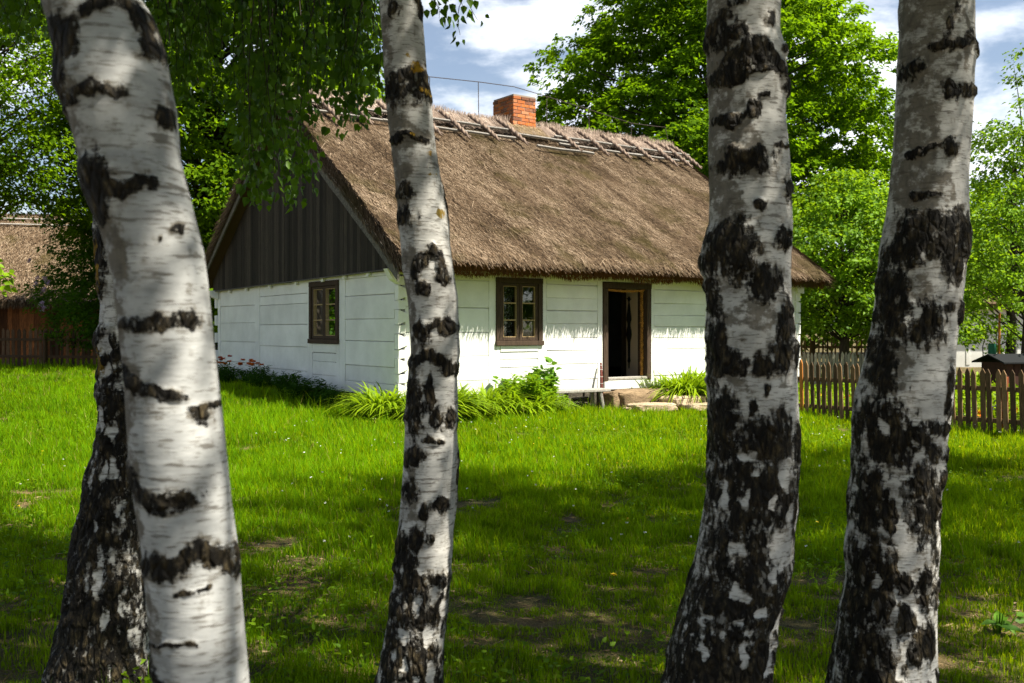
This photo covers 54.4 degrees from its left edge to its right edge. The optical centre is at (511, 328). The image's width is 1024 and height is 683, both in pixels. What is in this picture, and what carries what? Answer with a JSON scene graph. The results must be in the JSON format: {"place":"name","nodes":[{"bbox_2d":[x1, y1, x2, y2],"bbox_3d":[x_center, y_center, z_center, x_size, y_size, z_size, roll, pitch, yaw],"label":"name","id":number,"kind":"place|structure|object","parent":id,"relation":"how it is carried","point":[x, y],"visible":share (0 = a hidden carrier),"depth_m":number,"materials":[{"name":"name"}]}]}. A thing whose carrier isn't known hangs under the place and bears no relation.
{"place":"outdoors","nodes":[
{"label":"outdoors","id":0,"kind":"place"},
{"bbox_2d":[0,259,17,295],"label":"lilac branch","id":1,"kind":"object","parent":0,"point":[7,287],"visible":1,"depth_m":14.00,"materials":[{"name":"green plant"}]},
{"bbox_2d":[0,212,99,358],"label":"barn","id":2,"kind":"structure","parent":0,"point":[20,241],"depth_m":35.90,"materials":[{"name":"brown wood"}]},
{"bbox_2d":[0,333,1023,682],"bbox_3d":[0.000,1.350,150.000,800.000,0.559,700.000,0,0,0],"label":"ground","id":3,"kind":"structure","parent":0,"point":[538,599],"depth_m":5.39,"materials":[{"name":"green plant"}]},
{"bbox_2d":[0,0,92,229],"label":"linden tree","id":4,"kind":"object","parent":3,"relation":"on","point":[50,138],"visible":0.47,"depth_m":25.12,"materials":[{"name":"green plant"}]},
{"bbox_2d":[0,328,97,366],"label":"picket fence","id":5,"kind":"object","parent":3,"relation":"on","point":[45,356],"visible":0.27,"depth_m":28.08,"materials":[{"name":"brown wood"}]},
{"bbox_2d":[17,149,186,352],"bbox_3d":[-11.652,-2.183,29.099,4.968,6.997,5.066,0,0,22],"label":"lilac bush","id":6,"kind":"object","parent":3,"relation":"on","point":[83,283],"visible":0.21,"depth_m":28.15,"materials":[{"name":"green plant"}]},
{"bbox_2d":[0,0,230,682],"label":"birch tree","id":7,"kind":"object","parent":3,"relation":"on","point":[103,624],"visible":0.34,"depth_m":4.37,"materials":[{"name":"white plant"}]},
{"bbox_2d":[41,0,249,682],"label":"birch tree","id":8,"kind":"object","parent":3,"relation":"on","point":[111,81],"visible":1,"depth_m":2.21,"materials":[{"name":"white plant"}]},
{"bbox_2d":[9,0,384,364],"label":"linden tree","id":9,"kind":"object","parent":3,"relation":"on","point":[206,129],"visible":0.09,"depth_m":26.45,"materials":[{"name":"green plant"}]},
{"bbox_2d":[218,356,234,381],"bbox_3d":[-6.479,0.938,22.482,0.727,0.627,0.780,0,0,0],"label":"marigold","id":10,"kind":"object","parent":3,"relation":"on","point":[227,367],"visible":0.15,"depth_m":22.45,"materials":[{"name":"green plant"}]},
{"bbox_2d":[217,355,241,382],"bbox_3d":[-6.229,0.911,21.895,0.780,0.678,0.727,0,0,0],"label":"marigold","id":11,"kind":"object","parent":3,"relation":"on","point":[226,375],"visible":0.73,"depth_m":21.87,"materials":[{"name":"green plant"}]},
{"bbox_2d":[232,359,269,382],"bbox_3d":[-5.603,0.961,21.492,0.748,0.613,0.757,0,0,28],"label":"marigold","id":12,"kind":"object","parent":3,"relation":"on","point":[240,363],"visible":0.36,"depth_m":21.39,"materials":[{"name":"green plant"}]},
{"bbox_2d":[238,359,273,384],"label":"flowering plant","id":13,"kind":"object","parent":3,"relation":"on","point":[260,369],"visible":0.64,"depth_m":20.79,"materials":[{"name":"green plant"}]},
{"bbox_2d":[247,370,277,388],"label":"lily stems","id":14,"kind":"object","parent":3,"relation":"on","point":[258,381],"visible":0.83,"depth_m":20.23,"materials":[{"name":"green plant"}]},
{"bbox_2d":[269,387,296,400],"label":"wild herb","id":15,"kind":"object","parent":3,"relation":"on","point":[274,390],"visible":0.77,"depth_m":18.58,"materials":[{"name":"green plant"}]},
{"bbox_2d":[269,371,303,389],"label":"lily stems","id":16,"kind":"object","parent":3,"relation":"on","point":[283,378],"visible":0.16,"depth_m":19.96,"materials":[{"name":"green plant"}]},
{"bbox_2d":[271,371,307,393],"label":"lily stems","id":17,"kind":"object","parent":3,"relation":"on","point":[281,382],"visible":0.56,"depth_m":19.43,"materials":[{"name":"green plant"}]},
{"bbox_2d":[278,378,314,398],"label":"lily stems","id":18,"kind":"object","parent":3,"relation":"on","point":[297,389],"visible":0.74,"depth_m":18.80,"materials":[{"name":"green plant"}]},
{"bbox_2d":[143,0,489,682],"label":"birch tree","id":19,"kind":"object","parent":3,"relation":"on","point":[412,650],"visible":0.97,"depth_m":4.00,"materials":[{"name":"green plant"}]},
{"bbox_2d":[304,376,331,402],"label":"lily stems","id":20,"kind":"object","parent":3,"relation":"on","point":[319,387],"visible":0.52,"depth_m":18.61,"materials":[{"name":"green plant"}]},
{"bbox_2d":[305,385,353,406],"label":"lily stems","id":21,"kind":"object","parent":3,"relation":"on","point":[318,398],"visible":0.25,"depth_m":17.96,"materials":[{"name":"green plant"}]},
{"bbox_2d":[314,387,353,409],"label":"lily stems","id":22,"kind":"object","parent":3,"relation":"on","point":[332,395],"visible":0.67,"depth_m":17.51,"materials":[{"name":"green plant"}]},
{"bbox_2d":[321,381,462,419],"bbox_3d":[-2.060,1.222,16.729,2.652,0.674,2.591,0,0,34],"label":"day lily","id":23,"kind":"object","parent":3,"relation":"on","point":[370,399],"visible":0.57,"depth_m":16.29,"materials":[{"name":"green plant"}]},
{"bbox_2d":[373,395,487,421],"bbox_3d":[-1.429,1.309,16.331,2.140,0.521,2.231,0,0,0],"label":"day lily","id":24,"kind":"object","parent":3,"relation":"on","point":[402,412],"visible":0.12,"depth_m":15.95,"materials":[{"name":"green plant"}]},
{"bbox_2d":[369,381,504,420],"bbox_3d":[-1.265,1.223,16.675,2.540,0.692,2.806,0,0,0],"label":"day lily","id":25,"kind":"object","parent":3,"relation":"on","point":[466,399],"visible":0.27,"depth_m":16.37,"materials":[{"name":"green plant"}]},
{"bbox_2d":[458,381,547,416],"bbox_3d":[-0.534,1.254,17.512,2.451,0.636,2.514,0,0,0],"label":"day lily","id":26,"kind":"object","parent":3,"relation":"on","point":[495,400],"visible":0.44,"depth_m":16.99,"materials":[{"name":"green plant"}]},
{"bbox_2d":[491,376,524,390],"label":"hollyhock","id":27,"kind":"object","parent":3,"relation":"on","point":[497,377],"visible":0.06,"depth_m":18.13,"materials":[{"name":"green plant"}]},
{"bbox_2d":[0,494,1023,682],"bbox_3d":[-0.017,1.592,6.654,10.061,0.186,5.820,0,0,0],"label":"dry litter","id":28,"kind":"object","parent":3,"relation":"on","point":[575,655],"visible":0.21,"depth_m":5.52,"materials":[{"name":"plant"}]},
{"bbox_2d":[0,414,1023,682],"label":"lawn weeds","id":29,"kind":"object","parent":3,"relation":"on","point":[382,604],"visible":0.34,"depth_m":5.78,"materials":[{"name":"green plant"}]},
{"bbox_2d":[20,415,1019,546],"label":"lawn flowers","id":30,"kind":"object","parent":3,"relation":"on","point":[532,471],"visible":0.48,"depth_m":9.69,"materials":[{"name":"white plant"}]},
{"bbox_2d":[204,61,837,406],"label":"cottage","id":31,"kind":"structure","parent":3,"relation":"on","point":[572,239],"depth_m":20.33,"materials":[{"name":"thatch"},{"name":"painted wood"},{"name":"brick"}]},
{"bbox_2d":[307,280,338,343],"bbox_3d":[-3.656,-0.315,19.575,0.185,1.230,1.360,0,0,-36],"label":"window","id":32,"kind":"structure","parent":31,"relation":"in","point":[323,296],"depth_m":19.52,"materials":[{"name":"brown wood"}]},
{"bbox_2d":[504,287,512,335],"bbox_3d":[-0.140,-0.330,18.608,0.400,1.040,0.055,0,0,-36],"label":"lace curtain","id":33,"kind":"object","parent":31,"relation":"hanging from","point":[507,312],"visible":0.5,"depth_m":18.65,"materials":[{"name":"grey fabric"}]},
{"bbox_2d":[495,277,543,345],"bbox_3d":[0.114,-0.310,18.640,1.100,1.260,0.185,0,0,-36],"label":"window","id":34,"kind":"structure","parent":31,"relation":"in","point":[518,284],"depth_m":18.60,"materials":[{"name":"brown wood"}]},
{"bbox_2d":[626,296,631,368],"bbox_3d":[2.501,0.090,21.291,0.120,1.540,0.114,0,0,0],"label":"hanging tool","id":35,"kind":"object","parent":31,"relation":"hanging from","point":[628,331],"visible":1,"depth_m":21.26,"materials":[{"name":"black fabric"}]},
{"bbox_2d":[493,371,560,405],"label":"herb bush","id":36,"kind":"object","parent":3,"relation":"on","point":[531,385],"visible":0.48,"depth_m":17.68,"materials":[{"name":"green plant"}]},
{"bbox_2d":[483,390,587,416],"bbox_3d":[0.174,1.317,17.521,2.350,0.536,2.161,0,0,0],"label":"day lily","id":37,"kind":"object","parent":3,"relation":"on","point":[549,402],"visible":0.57,"depth_m":17.12,"materials":[{"name":"green plant"}]},
{"bbox_2d":[525,357,562,403],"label":"hollyhock","id":38,"kind":"object","parent":3,"relation":"on","point":[548,373],"visible":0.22,"depth_m":18.38,"materials":[{"name":"green plant"}]},
{"bbox_2d":[544,391,576,410],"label":"herb bush","id":39,"kind":"object","parent":3,"relation":"on","point":[562,398],"visible":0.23,"depth_m":17.98,"materials":[{"name":"green plant"}]},
{"bbox_2d":[570,396,588,407],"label":"wood block","id":40,"kind":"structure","parent":3,"relation":"on","point":[582,399],"depth_m":19.12,"materials":[{"name":"brown wood"}]},
{"bbox_2d":[557,388,610,407],"bbox_3d":[1.231,1.412,18.971,1.470,0.508,0.342,0,0,-36],"label":"bench","id":41,"kind":"object","parent":3,"relation":"on","point":[592,391],"visible":0.47,"depth_m":19.15,"materials":[{"name":"grey wood"}]},
{"bbox_2d":[599,363,605,405],"bbox_3d":[1.774,1.144,19.486,0.145,0.936,0.414,0,0,9],"label":"broom","id":42,"kind":"object","parent":3,"relation":"on","point":[601,379],"visible":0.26,"depth_m":19.54,"materials":[{"name":"brown"}]},
{"bbox_2d":[603,391,619,408],"bbox_3d":[1.916,1.411,19.463,0.378,0.374,0.226,0,0,43],"label":"stone","id":43,"kind":"object","parent":3,"relation":"on","point":[610,396],"visible":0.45,"depth_m":19.34,"materials":[{"name":"stone"}]},
{"bbox_2d":[610,572,618,608],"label":"yellow flower","id":44,"kind":"object","parent":3,"relation":"on","point":[613,574],"visible":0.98,"depth_m":5.60,"materials":[{"name":"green plant"}]},
{"bbox_2d":[614,388,672,408],"bbox_3d":[2.644,1.404,20.037,1.702,0.412,0.595,0,0,-37],"label":"doorstep","id":45,"kind":"object","parent":3,"relation":"on","point":[636,395],"visible":0.43,"depth_m":19.64,"materials":[{"name":"stone"}]},
{"bbox_2d":[626,402,677,411],"bbox_3d":[2.696,1.520,19.214,1.020,0.169,0.577,0,0,-31],"label":"flagstone","id":46,"kind":"object","parent":3,"relation":"on","point":[670,406],"visible":0.59,"depth_m":19.02,"materials":[{"name":"beige stone"}]},
{"bbox_2d":[633,366,706,404],"bbox_3d":[3.620,1.189,20.604,3.270,0.902,3.374,0,0,44],"label":"day lily","id":47,"kind":"object","parent":3,"relation":"on","point":[685,384],"visible":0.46,"depth_m":20.03,"materials":[{"name":"green plant"}]},
{"bbox_2d":[664,598,678,635],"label":"grass stalk","id":48,"kind":"object","parent":3,"relation":"on","point":[675,609],"depth_m":4.81,"materials":[{"name":"green plant"}]},
{"bbox_2d":[659,394,705,408],"bbox_3d":[3.414,1.456,19.873,1.068,0.265,0.617,0,0,-41],"label":"flagstone","id":49,"kind":"object","parent":3,"relation":"on","point":[683,398],"visible":0.52,"depth_m":19.58,"materials":[{"name":"beige stone"}]},
{"bbox_2d":[668,370,705,394],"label":"day lily","id":50,"kind":"object","parent":3,"relation":"on","point":[695,376],"visible":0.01,"depth_m":20.71,"materials":[{"name":"green plant"}]},
{"bbox_2d":[681,402,706,409],"bbox_3d":[3.795,1.530,19.482,1.082,0.153,0.540,0,0,-33],"label":"flagstone","id":51,"kind":"object","parent":3,"relation":"on","point":[694,405],"visible":0.35,"depth_m":19.16,"materials":[{"name":"beige stone"}]},
{"bbox_2d":[522,0,898,284],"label":"maple tree","id":52,"kind":"object","parent":3,"relation":"on","point":[821,27],"visible":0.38,"depth_m":32.20,"materials":[{"name":"green plant"}]},
{"bbox_2d":[661,0,801,682],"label":"birch tree","id":53,"kind":"object","parent":3,"relation":"on","point":[730,612],"visible":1,"depth_m":3.56,"materials":[{"name":"white plant"}]},
{"bbox_2d":[810,567,841,642],"bbox_3d":[1.581,1.393,5.023,0.155,0.382,0.091,0,0,-8],"label":"grass stalk","id":54,"kind":"object","parent":3,"relation":"on","point":[832,579],"depth_m":5.02,"materials":[{"name":"green plant"}]},
{"bbox_2d":[798,352,863,386],"bbox_3d":[7.514,1.136,24.018,1.933,1.145,0.156,0,0,3],"label":"picket fence","id":55,"kind":"object","parent":3,"relation":"on","point":[833,358],"visible":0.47,"depth_m":23.93,"materials":[{"name":"brown wood"}]},
{"bbox_2d":[800,338,866,376],"bbox_3d":[10.490,1.001,31.067,7.180,1.454,0.156,0,0,-8],"label":"picket fence","id":56,"kind":"object","parent":3,"relation":"on","point":[812,346],"visible":0.11,"depth_m":30.89,"materials":[{"name":"brown wood"}]},
{"bbox_2d":[792,165,973,377],"bbox_3d":[9.082,-1.403,28.185,6.507,6.374,6.693,0,0,0],"label":"fruit tree","id":57,"kind":"object","parent":3,"relation":"on","point":[851,317],"visible":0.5,"depth_m":26.98,"materials":[{"name":"green plant"}]},
{"bbox_2d":[800,229,1002,356],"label":"distant wood","id":58,"kind":"object","parent":3,"relation":"on","point":[828,336],"depth_m":54.90,"materials":[{"name":"green plant"}]},
{"bbox_2d":[824,0,979,682],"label":"birch tree","id":59,"kind":"object","parent":3,"relation":"on","point":[885,631],"visible":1,"depth_m":3.86,"materials":[{"name":"white plant"}]},
{"bbox_2d":[798,368,1019,428],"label":"garden plants","id":60,"kind":"object","parent":3,"relation":"on","point":[978,401],"visible":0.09,"depth_m":17.50,"materials":[{"name":"green plant"}]},
{"bbox_2d":[797,360,1023,434],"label":"picket fence","id":61,"kind":"object","parent":3,"relation":"on","point":[985,388],"visible":0.33,"depth_m":15.16,"materials":[{"name":"brown wood"}]},
{"bbox_2d":[820,194,1023,352],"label":"fruit tree","id":62,"kind":"object","parent":3,"relation":"on","point":[964,337],"visible":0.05,"depth_m":28.39,"materials":[{"name":"green plant"}]},
{"bbox_2d":[955,286,991,379],"bbox_3d":[11.265,0.325,25.363,2.084,2.920,1.504,0,0,37],"label":"young tree","id":63,"kind":"object","parent":3,"relation":"on","point":[969,328],"visible":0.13,"depth_m":25.18,"materials":[{"name":"green plant"}]},
{"bbox_2d":[966,304,993,355],"bbox_3d":[10.703,0.616,22.839,0.579,2.369,0.618,0,0,-25],"label":"sapling","id":64,"kind":"object","parent":3,"relation":"on","point":[974,314],"visible":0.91,"depth_m":22.89,"materials":[{"name":"green plant"}]},
{"bbox_2d":[963,43,1023,353],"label":"pear tree","id":65,"kind":"object","parent":3,"relation":"on","point":[1012,280],"visible":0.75,"depth_m":21.89,"materials":[{"name":"green plant"}]},
{"bbox_2d":[988,313,1000,394],"bbox_3d":[10.954,0.675,22.600,0.281,2.051,0.170,0,0,0],"label":"stake","id":66,"kind":"object","parent":3,"relation":"on","point":[991,348],"visible":0.37,"depth_m":22.58,"materials":[{"name":"brown wood"}]},
{"bbox_2d":[967,178,1023,353],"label":"orchard tree","id":67,"kind":"object","parent":3,"relation":"on","point":[1009,345],"visible":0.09,"depth_m":30.87,"materials":[{"name":"green plant"}]},
{"bbox_2d":[972,314,1021,353],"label":"currant bush","id":68,"kind":"object","parent":3,"relation":"on","point":[1004,337],"visible":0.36,"depth_m":29.89,"materials":[{"name":"green plant"}]},
{"bbox_2d":[972,354,1023,392],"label":"hutch","id":69,"kind":"object","parent":3,"relation":"on","point":[994,363],"visible":0.59,"depth_m":20.28,"materials":[{"name":"black wood"}]},
{"bbox_2d":[980,608,1023,634],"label":"dock plant","id":70,"kind":"object","parent":3,"relation":"on","point":[999,621],"visible":0.99,"depth_m":5.15,"materials":[{"name":"green plant"}]},
{"bbox_2d":[1001,377,1007,428],"bbox_3d":[7.450,1.214,15.050,0.080,0.960,0.070,0,0,-29],"label":"fence stake","id":71,"kind":"object","parent":3,"relation":"on","point":[1001,401],"visible":0.11,"depth_m":15.04,"materials":[{"name":"brown wood"}]},
{"bbox_2d":[0,0,1023,250],"label":"sky","id":72,"kind":"structure","parent":0,"point":[495,52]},
{"bbox_2d":[863,247,1022,366],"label":"white building","id":73,"kind":"structure","parent":0,"point":[964,358],"depth_m":41.00,"materials":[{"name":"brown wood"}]}
]}

